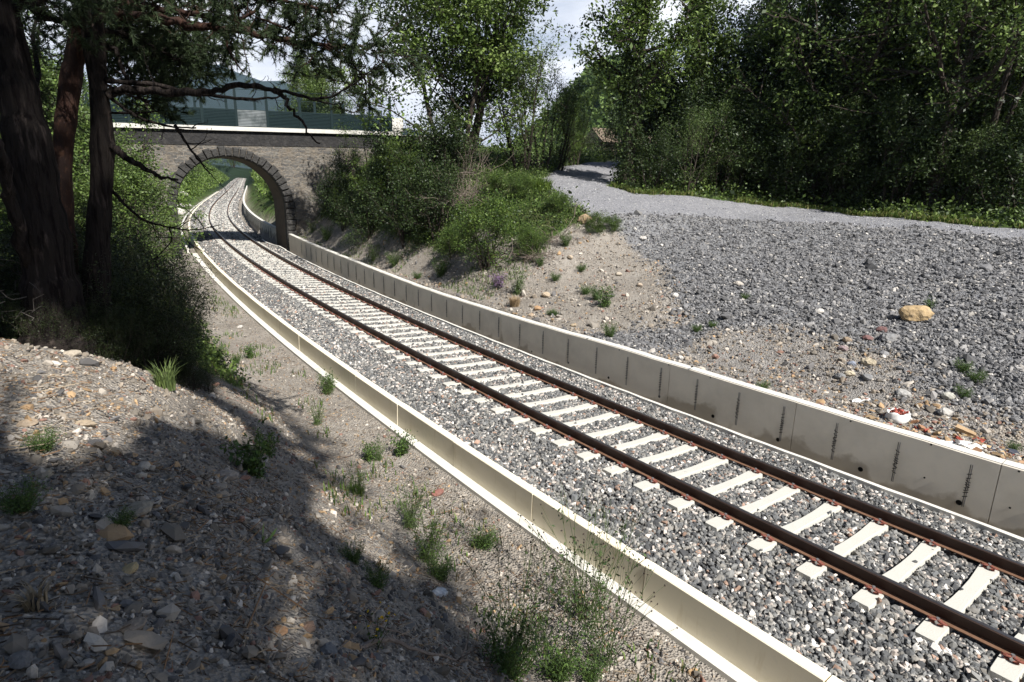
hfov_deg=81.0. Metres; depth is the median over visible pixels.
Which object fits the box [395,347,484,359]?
concrete sleeper
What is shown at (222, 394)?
dead branch
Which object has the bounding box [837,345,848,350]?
cobble
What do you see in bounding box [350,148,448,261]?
shrub
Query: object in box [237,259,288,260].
concrete sleeper
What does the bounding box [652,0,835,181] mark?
broadleaf tree
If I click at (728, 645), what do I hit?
trackside wall
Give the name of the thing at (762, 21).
broadleaf tree
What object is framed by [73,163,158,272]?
hazel tree
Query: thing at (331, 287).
concrete sleeper
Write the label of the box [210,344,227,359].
bushy weed
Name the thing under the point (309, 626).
stone
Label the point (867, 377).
cobble
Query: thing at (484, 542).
bushy weed
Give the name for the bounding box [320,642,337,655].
stone
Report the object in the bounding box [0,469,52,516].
bushy weed
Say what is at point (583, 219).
boulder
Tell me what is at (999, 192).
shrub
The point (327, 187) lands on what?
shrub
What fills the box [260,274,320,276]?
concrete sleeper
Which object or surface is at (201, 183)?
bank cover
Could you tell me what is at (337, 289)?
concrete sleeper
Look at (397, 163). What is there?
broom shrub
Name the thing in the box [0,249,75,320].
dead brush
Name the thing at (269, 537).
broad leaved weed
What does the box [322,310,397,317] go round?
concrete sleeper
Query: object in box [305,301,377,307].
concrete sleeper
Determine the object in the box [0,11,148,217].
hazel tree
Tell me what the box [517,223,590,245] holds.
brush pile
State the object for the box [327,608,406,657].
dead branch
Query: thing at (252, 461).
leafy weed
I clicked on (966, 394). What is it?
bushy weed
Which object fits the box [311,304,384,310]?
concrete sleeper
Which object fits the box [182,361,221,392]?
dark shrub
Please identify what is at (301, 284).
concrete sleeper
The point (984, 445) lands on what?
brick rubble
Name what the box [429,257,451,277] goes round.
leafy weed
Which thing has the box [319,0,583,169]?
broadleaf tree
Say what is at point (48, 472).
stone
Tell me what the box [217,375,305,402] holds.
dead branch
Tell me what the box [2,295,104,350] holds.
dark shrub
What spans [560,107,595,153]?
feathery shrub
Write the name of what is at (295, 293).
concrete sleeper
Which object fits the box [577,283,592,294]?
bushy weed
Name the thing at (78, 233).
dark shrub
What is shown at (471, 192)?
brush pile
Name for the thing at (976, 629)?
rail
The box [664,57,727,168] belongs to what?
shrub
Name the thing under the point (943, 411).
cobble
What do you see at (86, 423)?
stone
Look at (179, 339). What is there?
dark shrub
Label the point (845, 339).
cobble
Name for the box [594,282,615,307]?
leafy weed
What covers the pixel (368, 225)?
shrub
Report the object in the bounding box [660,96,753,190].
feathery shrub
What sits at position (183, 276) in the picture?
dark shrub
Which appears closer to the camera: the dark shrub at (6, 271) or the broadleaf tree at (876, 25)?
the dark shrub at (6, 271)
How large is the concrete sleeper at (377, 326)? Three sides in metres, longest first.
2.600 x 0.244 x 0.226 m
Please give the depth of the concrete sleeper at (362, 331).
17.60 m
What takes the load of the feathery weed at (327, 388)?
on the ground at (262, 207)
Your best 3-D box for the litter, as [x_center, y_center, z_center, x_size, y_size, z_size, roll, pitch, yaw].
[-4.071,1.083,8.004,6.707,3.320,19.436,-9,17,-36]
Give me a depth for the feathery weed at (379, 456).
10.50 m
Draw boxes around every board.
[865,414,876,418]
[992,451,1004,458]
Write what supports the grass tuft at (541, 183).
on the ground at (262, 207)
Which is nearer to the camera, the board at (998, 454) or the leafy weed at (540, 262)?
the board at (998, 454)
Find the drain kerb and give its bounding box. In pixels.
[262,239,1023,543]
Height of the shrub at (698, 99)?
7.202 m
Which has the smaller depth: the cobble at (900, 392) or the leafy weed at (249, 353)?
the cobble at (900, 392)
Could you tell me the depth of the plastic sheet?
9.00 m
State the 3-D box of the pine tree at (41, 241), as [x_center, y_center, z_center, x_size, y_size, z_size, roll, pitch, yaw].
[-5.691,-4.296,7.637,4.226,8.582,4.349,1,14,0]
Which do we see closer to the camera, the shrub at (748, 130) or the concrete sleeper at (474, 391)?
the concrete sleeper at (474, 391)
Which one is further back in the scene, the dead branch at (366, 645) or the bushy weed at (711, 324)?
the bushy weed at (711, 324)
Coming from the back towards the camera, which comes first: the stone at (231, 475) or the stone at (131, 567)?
the stone at (231, 475)
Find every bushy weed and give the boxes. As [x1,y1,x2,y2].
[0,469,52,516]
[18,420,66,452]
[99,503,138,527]
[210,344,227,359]
[229,353,241,363]
[412,270,423,278]
[464,522,500,550]
[548,271,560,281]
[575,263,588,271]
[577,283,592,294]
[690,323,702,331]
[706,319,717,327]
[740,294,750,298]
[755,378,774,388]
[952,357,975,371]
[953,384,974,399]
[963,368,989,384]
[1004,439,1021,450]
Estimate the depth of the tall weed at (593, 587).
6.59 m
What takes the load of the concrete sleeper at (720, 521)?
on the ballast bed
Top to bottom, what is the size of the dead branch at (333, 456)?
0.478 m
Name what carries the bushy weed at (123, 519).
on the ground at (262, 207)
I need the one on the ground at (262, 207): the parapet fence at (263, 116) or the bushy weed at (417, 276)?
the bushy weed at (417, 276)
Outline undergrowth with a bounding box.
[0,142,649,387]
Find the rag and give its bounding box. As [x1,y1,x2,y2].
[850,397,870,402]
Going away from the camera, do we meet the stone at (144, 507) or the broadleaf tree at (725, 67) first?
the stone at (144, 507)
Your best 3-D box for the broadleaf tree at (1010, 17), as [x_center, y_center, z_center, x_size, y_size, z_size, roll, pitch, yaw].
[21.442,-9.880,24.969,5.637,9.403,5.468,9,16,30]
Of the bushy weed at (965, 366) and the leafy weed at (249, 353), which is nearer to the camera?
the bushy weed at (965, 366)
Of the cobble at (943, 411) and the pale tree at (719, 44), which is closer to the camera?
the cobble at (943, 411)
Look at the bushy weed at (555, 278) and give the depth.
19.20 m
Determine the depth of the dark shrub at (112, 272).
7.92 m
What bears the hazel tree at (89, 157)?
on the ground at (262, 207)
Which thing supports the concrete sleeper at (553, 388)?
on the ballast bed
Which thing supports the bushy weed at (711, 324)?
on the ground at (262, 207)
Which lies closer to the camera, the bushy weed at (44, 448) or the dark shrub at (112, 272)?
the bushy weed at (44, 448)
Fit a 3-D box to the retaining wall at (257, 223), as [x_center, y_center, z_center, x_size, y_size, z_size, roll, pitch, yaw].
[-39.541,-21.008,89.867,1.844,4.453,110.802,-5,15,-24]
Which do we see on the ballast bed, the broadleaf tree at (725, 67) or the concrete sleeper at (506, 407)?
the concrete sleeper at (506, 407)
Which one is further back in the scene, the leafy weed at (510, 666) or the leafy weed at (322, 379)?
the leafy weed at (322, 379)
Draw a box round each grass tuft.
[4,574,53,613]
[146,355,187,391]
[342,480,364,496]
[509,293,521,306]
[517,176,552,190]
[548,309,559,315]
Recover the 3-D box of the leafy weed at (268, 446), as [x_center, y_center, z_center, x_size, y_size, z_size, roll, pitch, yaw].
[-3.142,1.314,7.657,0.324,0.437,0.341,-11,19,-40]
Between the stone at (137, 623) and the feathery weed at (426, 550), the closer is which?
the stone at (137, 623)
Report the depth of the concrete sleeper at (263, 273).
26.98 m
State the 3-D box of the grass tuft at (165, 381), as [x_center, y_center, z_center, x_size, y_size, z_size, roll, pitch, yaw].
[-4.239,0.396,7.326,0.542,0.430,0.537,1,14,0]
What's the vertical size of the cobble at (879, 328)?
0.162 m
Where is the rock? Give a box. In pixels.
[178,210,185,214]
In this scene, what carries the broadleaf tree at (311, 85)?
on the ground at (262, 207)
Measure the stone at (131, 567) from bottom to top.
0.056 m
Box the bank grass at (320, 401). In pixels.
[0,149,699,681]
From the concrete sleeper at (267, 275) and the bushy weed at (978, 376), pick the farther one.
the concrete sleeper at (267, 275)
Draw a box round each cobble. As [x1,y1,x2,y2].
[534,305,541,310]
[541,292,549,296]
[733,281,743,285]
[814,308,823,313]
[834,373,845,378]
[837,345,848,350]
[841,337,851,342]
[844,370,855,376]
[847,361,855,365]
[860,357,876,365]
[862,335,873,339]
[862,373,872,380]
[876,326,887,331]
[879,333,895,341]
[896,388,911,397]
[938,407,952,415]
[941,392,955,399]
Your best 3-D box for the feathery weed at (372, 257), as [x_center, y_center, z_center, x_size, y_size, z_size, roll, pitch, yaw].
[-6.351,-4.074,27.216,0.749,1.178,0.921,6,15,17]
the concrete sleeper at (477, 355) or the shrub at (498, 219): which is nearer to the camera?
the concrete sleeper at (477, 355)
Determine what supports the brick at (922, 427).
on the brick rubble
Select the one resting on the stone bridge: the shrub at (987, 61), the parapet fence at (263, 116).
the parapet fence at (263, 116)
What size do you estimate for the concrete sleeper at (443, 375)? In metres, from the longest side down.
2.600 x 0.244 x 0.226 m
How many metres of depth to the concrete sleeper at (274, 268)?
28.69 m
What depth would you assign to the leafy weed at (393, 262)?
25.31 m
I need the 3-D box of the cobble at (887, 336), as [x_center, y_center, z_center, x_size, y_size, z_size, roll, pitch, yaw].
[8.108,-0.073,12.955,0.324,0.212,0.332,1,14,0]
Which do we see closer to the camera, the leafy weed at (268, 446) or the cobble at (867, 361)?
the leafy weed at (268, 446)
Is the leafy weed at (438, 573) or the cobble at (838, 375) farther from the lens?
the cobble at (838, 375)
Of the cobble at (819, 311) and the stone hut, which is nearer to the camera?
the cobble at (819, 311)
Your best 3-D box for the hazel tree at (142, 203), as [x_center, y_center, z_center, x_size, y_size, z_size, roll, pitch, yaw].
[-13.710,-3.918,21.611,2.424,3.307,2.665,7,15,21]
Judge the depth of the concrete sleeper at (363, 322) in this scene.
18.57 m
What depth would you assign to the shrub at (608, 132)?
43.16 m
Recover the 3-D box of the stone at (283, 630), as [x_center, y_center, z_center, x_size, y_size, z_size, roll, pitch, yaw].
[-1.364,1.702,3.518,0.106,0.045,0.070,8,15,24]
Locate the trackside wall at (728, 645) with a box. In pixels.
[188,191,842,681]
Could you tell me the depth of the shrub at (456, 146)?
26.52 m
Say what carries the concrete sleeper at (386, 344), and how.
on the ballast bed
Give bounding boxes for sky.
[20,0,943,147]
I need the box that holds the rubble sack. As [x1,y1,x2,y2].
[884,408,910,423]
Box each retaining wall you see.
[243,186,276,242]
[289,234,1023,537]
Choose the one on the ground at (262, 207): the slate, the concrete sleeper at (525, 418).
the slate
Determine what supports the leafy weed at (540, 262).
on the ground at (262, 207)
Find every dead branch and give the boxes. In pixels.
[149,362,254,408]
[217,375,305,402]
[309,443,353,459]
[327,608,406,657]
[359,621,477,664]
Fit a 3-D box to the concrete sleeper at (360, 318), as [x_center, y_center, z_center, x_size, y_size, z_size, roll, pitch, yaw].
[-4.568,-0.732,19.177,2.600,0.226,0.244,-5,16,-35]
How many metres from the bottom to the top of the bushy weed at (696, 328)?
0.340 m
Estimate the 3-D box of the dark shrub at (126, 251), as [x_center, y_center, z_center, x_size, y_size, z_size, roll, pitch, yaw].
[-6.773,-0.648,9.543,3.402,3.317,3.104,3,14,6]
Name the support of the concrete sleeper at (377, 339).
on the ballast bed
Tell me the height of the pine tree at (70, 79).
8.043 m
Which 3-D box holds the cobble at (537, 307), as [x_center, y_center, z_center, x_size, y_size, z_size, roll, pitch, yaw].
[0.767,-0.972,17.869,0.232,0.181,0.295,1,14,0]
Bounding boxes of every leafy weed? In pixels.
[219,418,274,480]
[240,342,255,358]
[253,427,280,457]
[315,223,333,240]
[317,367,337,390]
[335,532,365,564]
[359,555,397,590]
[360,434,381,462]
[385,250,400,267]
[387,426,417,457]
[420,544,456,581]
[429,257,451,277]
[473,593,556,681]
[525,613,606,681]
[535,254,545,266]
[558,231,573,245]
[571,646,613,681]
[585,284,607,300]
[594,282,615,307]
[598,320,619,336]
[923,295,937,307]
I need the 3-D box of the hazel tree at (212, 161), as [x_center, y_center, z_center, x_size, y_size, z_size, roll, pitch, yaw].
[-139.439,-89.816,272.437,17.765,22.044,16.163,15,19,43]
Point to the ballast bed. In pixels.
(860, 586)
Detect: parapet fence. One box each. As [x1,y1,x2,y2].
[80,79,391,131]
[82,89,370,130]
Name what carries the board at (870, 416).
on the ground at (262, 207)
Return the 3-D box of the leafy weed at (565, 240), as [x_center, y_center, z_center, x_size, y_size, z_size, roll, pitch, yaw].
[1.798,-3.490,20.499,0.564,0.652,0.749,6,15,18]
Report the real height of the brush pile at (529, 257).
1.361 m
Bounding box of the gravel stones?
[542,175,1023,440]
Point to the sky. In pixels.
(570, 12)
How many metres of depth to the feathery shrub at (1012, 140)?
23.73 m
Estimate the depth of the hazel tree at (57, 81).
25.70 m
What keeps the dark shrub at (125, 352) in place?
on the ground at (262, 207)
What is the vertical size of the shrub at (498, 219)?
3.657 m
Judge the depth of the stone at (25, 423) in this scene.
4.67 m
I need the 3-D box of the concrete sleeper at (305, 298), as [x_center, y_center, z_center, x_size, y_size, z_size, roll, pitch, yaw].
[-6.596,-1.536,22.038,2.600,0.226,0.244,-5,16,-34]
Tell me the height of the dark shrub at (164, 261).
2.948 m
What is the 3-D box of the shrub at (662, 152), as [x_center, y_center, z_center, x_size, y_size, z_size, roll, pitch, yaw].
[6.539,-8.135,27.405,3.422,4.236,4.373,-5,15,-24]
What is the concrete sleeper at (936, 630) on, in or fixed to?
on the ballast bed
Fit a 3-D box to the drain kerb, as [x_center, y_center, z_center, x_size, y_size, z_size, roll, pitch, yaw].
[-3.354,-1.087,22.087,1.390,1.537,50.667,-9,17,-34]
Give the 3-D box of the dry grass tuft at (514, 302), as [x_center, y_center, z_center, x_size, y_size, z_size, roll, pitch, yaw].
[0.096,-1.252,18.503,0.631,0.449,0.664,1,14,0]
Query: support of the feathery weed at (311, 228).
on the ground at (262, 207)
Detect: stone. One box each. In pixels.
[6,650,32,669]
[16,418,38,426]
[35,468,53,478]
[63,350,81,356]
[74,419,96,426]
[121,617,146,633]
[122,562,138,573]
[123,500,153,516]
[216,469,238,480]
[273,625,287,635]
[290,657,306,668]
[303,620,315,632]
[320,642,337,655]
[431,488,443,496]
[432,587,447,597]
[471,616,487,627]
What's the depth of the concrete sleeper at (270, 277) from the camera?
26.29 m
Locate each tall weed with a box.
[452,515,580,669]
[518,478,649,637]
[552,530,677,672]
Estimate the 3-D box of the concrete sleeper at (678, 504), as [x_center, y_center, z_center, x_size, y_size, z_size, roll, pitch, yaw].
[3.197,2.151,8.902,2.600,0.226,0.244,-6,16,-37]
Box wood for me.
[503,51,683,150]
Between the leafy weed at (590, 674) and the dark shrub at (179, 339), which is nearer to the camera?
the leafy weed at (590, 674)
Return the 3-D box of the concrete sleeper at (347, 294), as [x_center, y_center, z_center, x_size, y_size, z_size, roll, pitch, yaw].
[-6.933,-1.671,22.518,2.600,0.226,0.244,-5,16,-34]
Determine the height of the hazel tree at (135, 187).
4.881 m
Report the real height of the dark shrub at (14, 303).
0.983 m
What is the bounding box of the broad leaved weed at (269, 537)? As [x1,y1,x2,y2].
[254,524,276,542]
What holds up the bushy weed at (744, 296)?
on the ground at (262, 207)
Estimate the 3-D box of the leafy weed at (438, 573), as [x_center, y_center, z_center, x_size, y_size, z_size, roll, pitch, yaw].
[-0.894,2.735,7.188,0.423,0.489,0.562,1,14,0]
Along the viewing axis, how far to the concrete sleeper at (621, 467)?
9.73 m
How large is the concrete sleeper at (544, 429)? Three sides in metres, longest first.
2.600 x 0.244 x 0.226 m
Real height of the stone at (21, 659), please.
0.046 m
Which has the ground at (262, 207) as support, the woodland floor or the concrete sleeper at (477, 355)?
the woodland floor
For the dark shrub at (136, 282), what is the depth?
8.55 m
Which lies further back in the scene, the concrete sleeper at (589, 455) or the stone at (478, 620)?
the concrete sleeper at (589, 455)
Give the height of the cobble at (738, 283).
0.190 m
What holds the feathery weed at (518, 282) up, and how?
on the ground at (262, 207)
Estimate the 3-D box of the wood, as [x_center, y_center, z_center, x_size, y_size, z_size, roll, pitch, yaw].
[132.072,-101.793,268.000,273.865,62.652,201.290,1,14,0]
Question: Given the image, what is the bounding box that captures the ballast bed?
[214,200,1023,681]
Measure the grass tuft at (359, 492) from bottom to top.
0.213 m
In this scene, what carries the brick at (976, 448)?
on the brick rubble
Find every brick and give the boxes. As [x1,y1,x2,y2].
[918,424,925,430]
[955,424,975,437]
[972,446,981,451]
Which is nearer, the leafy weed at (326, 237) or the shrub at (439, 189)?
the shrub at (439, 189)
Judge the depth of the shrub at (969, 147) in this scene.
25.80 m
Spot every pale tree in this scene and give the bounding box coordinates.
[660,0,780,174]
[829,0,954,198]
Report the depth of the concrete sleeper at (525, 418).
11.56 m
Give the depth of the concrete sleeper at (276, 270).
28.23 m
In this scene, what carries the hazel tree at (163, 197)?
on the ground at (262, 207)
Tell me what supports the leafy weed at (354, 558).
on the ground at (262, 207)
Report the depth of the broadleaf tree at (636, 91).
26.81 m
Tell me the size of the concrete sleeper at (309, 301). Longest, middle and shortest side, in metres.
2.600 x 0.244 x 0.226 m
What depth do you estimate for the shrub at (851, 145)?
26.61 m
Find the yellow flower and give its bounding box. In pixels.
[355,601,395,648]
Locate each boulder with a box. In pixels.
[577,214,591,223]
[898,305,934,321]
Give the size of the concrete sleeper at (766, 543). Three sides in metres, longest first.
2.600 x 0.244 x 0.226 m
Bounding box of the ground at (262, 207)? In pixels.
[0,65,1023,681]
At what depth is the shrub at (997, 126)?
25.21 m
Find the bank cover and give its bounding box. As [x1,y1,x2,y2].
[177,137,584,207]
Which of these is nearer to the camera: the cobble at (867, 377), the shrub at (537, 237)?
the cobble at (867, 377)
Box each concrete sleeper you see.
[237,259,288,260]
[241,262,294,263]
[245,265,300,266]
[250,267,306,269]
[252,269,299,270]
[255,270,313,272]
[257,272,315,274]
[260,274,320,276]
[263,276,324,278]
[266,278,327,280]
[269,280,331,282]
[272,282,336,284]
[276,284,340,286]
[279,286,345,289]
[283,288,349,292]
[287,291,355,294]
[291,293,361,297]
[296,296,366,300]
[301,298,372,303]
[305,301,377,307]
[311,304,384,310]
[316,307,390,313]
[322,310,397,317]
[328,314,406,320]
[335,317,413,324]
[342,321,423,328]
[349,324,432,333]
[356,329,441,338]
[365,333,451,342]
[374,337,460,347]
[383,342,472,352]
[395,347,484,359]
[404,352,496,364]
[416,358,508,371]
[428,364,514,379]
[442,370,537,386]
[457,377,554,394]
[473,384,563,404]
[490,392,591,414]
[508,400,603,424]
[529,408,636,435]
[551,419,648,446]
[576,430,675,462]
[603,441,702,475]
[633,454,732,492]
[667,467,767,511]
[704,482,805,531]
[746,499,846,552]
[795,518,892,581]
[850,538,944,611]
[914,562,1002,643]
[987,626,1023,681]
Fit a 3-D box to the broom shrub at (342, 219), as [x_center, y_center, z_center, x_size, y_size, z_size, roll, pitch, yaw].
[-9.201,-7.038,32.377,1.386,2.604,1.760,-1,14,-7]
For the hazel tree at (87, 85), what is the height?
7.479 m
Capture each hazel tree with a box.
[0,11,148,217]
[0,63,54,224]
[38,43,88,161]
[42,99,120,211]
[44,50,89,164]
[51,89,214,266]
[52,126,185,279]
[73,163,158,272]
[112,194,173,268]
[126,165,194,261]
[191,160,206,176]
[205,158,221,164]
[217,158,240,167]
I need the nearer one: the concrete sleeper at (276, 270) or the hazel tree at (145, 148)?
the hazel tree at (145, 148)
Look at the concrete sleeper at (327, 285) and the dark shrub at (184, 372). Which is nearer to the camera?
the dark shrub at (184, 372)
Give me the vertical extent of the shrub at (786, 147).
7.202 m
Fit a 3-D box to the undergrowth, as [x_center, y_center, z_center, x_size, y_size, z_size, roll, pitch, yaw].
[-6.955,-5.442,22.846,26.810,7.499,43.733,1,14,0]
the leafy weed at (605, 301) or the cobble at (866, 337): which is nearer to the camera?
the cobble at (866, 337)
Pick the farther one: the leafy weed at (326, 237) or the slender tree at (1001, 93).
the leafy weed at (326, 237)
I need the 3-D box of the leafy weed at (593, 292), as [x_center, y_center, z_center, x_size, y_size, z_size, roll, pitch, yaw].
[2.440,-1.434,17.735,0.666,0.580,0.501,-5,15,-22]
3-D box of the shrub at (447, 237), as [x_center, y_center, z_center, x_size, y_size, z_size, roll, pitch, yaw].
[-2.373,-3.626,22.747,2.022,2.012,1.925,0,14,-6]
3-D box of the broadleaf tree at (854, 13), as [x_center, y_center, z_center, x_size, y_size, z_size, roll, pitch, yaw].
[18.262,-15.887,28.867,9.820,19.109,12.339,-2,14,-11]
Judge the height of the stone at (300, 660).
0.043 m
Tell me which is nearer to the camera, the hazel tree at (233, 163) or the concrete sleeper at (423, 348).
the concrete sleeper at (423, 348)
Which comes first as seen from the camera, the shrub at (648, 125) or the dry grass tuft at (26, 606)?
the dry grass tuft at (26, 606)
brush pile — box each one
[406,162,509,230]
[419,132,516,180]
[504,241,579,275]
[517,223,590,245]
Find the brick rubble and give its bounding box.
[857,408,1023,463]
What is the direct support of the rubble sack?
on the ground at (262, 207)
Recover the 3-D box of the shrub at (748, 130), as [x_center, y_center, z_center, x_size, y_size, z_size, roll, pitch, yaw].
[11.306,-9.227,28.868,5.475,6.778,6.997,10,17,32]
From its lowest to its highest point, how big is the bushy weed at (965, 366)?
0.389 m
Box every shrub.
[0,189,177,367]
[0,229,179,370]
[0,233,113,340]
[0,237,208,384]
[0,289,62,345]
[2,194,213,366]
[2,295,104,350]
[38,292,137,360]
[84,293,156,367]
[108,266,222,383]
[111,218,224,358]
[138,305,212,378]
[148,252,225,342]
[160,352,217,392]
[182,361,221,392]
[310,160,358,217]
[319,164,397,254]
[322,139,375,194]
[329,187,349,231]
[330,107,426,228]
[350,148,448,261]
[361,109,440,193]
[363,93,494,205]
[379,137,417,216]
[392,151,469,239]
[424,221,469,263]
[444,181,526,271]
[467,24,566,172]
[473,165,517,202]
[483,46,595,170]
[502,170,538,201]
[502,219,551,260]
[536,74,610,170]
[543,190,574,218]
[548,74,606,165]
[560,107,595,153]
[581,209,610,234]
[586,97,648,158]
[603,15,714,164]
[603,214,622,233]
[607,118,689,192]
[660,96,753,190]
[663,67,778,188]
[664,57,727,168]
[692,73,805,201]
[694,129,753,193]
[726,26,871,197]
[728,70,873,199]
[758,5,984,192]
[780,92,884,206]
[786,71,931,207]
[815,4,1021,211]
[826,72,973,211]
[829,69,924,185]
[842,5,1023,207]
[903,71,1021,202]
[922,49,1023,204]
[922,114,1015,211]
[949,84,1023,218]
[950,107,1023,216]
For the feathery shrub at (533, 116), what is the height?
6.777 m
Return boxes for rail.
[208,179,1023,661]
[227,179,1023,580]
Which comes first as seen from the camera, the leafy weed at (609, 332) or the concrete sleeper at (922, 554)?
the concrete sleeper at (922, 554)
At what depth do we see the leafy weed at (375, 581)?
5.26 m
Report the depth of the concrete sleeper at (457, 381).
13.39 m
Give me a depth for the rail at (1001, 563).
9.52 m
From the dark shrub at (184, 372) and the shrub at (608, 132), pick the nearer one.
the dark shrub at (184, 372)
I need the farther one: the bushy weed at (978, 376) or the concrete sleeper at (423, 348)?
the concrete sleeper at (423, 348)
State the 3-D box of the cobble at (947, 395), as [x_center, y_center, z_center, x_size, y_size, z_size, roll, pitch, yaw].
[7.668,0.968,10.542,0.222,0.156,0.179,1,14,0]
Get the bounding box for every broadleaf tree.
[272,38,355,128]
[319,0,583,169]
[563,0,725,185]
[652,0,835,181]
[704,0,1023,201]
[717,0,861,181]
[747,0,1023,200]
[802,0,1023,212]
[900,0,1015,74]
[965,1,1023,211]
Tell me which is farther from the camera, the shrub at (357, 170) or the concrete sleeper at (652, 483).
the shrub at (357, 170)
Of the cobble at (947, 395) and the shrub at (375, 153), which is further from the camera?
the shrub at (375, 153)
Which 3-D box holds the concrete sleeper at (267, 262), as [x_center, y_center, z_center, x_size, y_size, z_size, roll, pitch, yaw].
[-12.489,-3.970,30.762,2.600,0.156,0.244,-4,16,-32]
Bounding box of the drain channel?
[181,192,215,253]
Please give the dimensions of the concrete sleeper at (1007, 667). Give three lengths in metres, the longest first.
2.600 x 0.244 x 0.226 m
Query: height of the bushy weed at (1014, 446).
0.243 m
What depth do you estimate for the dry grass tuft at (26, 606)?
2.72 m
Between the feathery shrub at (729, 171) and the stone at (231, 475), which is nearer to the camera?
the stone at (231, 475)
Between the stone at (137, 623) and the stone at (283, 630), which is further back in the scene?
the stone at (283, 630)
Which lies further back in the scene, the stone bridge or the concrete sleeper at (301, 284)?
the stone bridge
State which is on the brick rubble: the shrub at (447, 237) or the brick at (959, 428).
the brick at (959, 428)
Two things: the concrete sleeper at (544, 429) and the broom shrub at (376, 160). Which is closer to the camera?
the concrete sleeper at (544, 429)
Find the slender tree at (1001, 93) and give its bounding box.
[948,0,1023,210]
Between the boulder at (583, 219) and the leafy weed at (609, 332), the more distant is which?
the boulder at (583, 219)
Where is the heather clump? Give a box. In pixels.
[488,271,507,288]
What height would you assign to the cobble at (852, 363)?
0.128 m
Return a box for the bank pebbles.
[0,214,1023,681]
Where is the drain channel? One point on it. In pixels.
(185, 247)
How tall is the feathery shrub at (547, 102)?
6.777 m
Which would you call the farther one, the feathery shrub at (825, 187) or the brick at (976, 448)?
the feathery shrub at (825, 187)
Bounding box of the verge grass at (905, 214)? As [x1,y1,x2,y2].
[541,159,1023,228]
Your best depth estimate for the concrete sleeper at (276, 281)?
25.29 m
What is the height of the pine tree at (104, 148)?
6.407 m
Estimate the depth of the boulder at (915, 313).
13.58 m
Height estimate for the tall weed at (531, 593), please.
1.595 m
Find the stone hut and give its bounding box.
[584,128,651,151]
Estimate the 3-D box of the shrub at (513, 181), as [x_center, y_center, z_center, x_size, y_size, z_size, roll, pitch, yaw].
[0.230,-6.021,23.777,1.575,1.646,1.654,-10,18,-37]
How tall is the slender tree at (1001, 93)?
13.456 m
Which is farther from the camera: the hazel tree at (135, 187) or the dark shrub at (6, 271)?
the hazel tree at (135, 187)
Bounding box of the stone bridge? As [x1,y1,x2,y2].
[113,118,450,258]
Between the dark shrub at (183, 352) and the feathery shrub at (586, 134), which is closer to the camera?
the dark shrub at (183, 352)
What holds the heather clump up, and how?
on the ground at (262, 207)
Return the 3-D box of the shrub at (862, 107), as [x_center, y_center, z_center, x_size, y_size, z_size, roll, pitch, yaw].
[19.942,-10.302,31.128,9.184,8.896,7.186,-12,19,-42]
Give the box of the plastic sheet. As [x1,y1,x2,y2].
[942,440,982,448]
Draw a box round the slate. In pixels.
[1007,448,1020,455]
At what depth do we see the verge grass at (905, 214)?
26.56 m
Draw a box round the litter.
[0,337,693,681]
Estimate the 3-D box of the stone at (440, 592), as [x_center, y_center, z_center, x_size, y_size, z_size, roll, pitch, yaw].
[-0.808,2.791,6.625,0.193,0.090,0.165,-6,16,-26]
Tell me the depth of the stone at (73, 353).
6.89 m
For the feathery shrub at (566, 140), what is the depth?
31.66 m
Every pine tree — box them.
[0,0,265,355]
[53,0,434,280]
[56,0,397,350]
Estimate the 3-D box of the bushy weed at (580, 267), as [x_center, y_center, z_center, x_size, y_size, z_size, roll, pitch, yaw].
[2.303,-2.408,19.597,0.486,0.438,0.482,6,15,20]
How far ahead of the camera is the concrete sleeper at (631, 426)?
10.63 m
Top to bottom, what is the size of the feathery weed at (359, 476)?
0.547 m
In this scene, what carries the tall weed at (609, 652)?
on the ground at (262, 207)
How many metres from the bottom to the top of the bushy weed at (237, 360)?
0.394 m
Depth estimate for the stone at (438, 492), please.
9.36 m
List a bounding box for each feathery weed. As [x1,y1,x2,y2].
[305,220,315,232]
[305,402,325,425]
[316,366,336,395]
[346,462,368,489]
[364,239,381,261]
[371,435,386,460]
[386,481,432,528]
[395,497,458,564]
[506,264,531,295]
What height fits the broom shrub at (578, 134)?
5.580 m
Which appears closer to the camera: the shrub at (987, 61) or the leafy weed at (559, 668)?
the leafy weed at (559, 668)
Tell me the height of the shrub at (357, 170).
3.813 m
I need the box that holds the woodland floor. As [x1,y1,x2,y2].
[533,143,1023,228]
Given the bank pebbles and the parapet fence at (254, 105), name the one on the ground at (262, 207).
the bank pebbles
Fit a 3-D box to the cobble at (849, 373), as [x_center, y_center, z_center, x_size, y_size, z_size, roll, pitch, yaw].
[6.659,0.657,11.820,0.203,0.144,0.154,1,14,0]
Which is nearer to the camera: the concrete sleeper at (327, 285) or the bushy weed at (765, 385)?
the bushy weed at (765, 385)
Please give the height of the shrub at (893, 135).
7.202 m
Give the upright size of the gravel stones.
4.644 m
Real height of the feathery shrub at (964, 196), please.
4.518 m
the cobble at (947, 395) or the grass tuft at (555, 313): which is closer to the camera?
the cobble at (947, 395)
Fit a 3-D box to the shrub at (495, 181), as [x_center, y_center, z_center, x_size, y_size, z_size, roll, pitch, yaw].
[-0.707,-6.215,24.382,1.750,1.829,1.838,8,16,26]

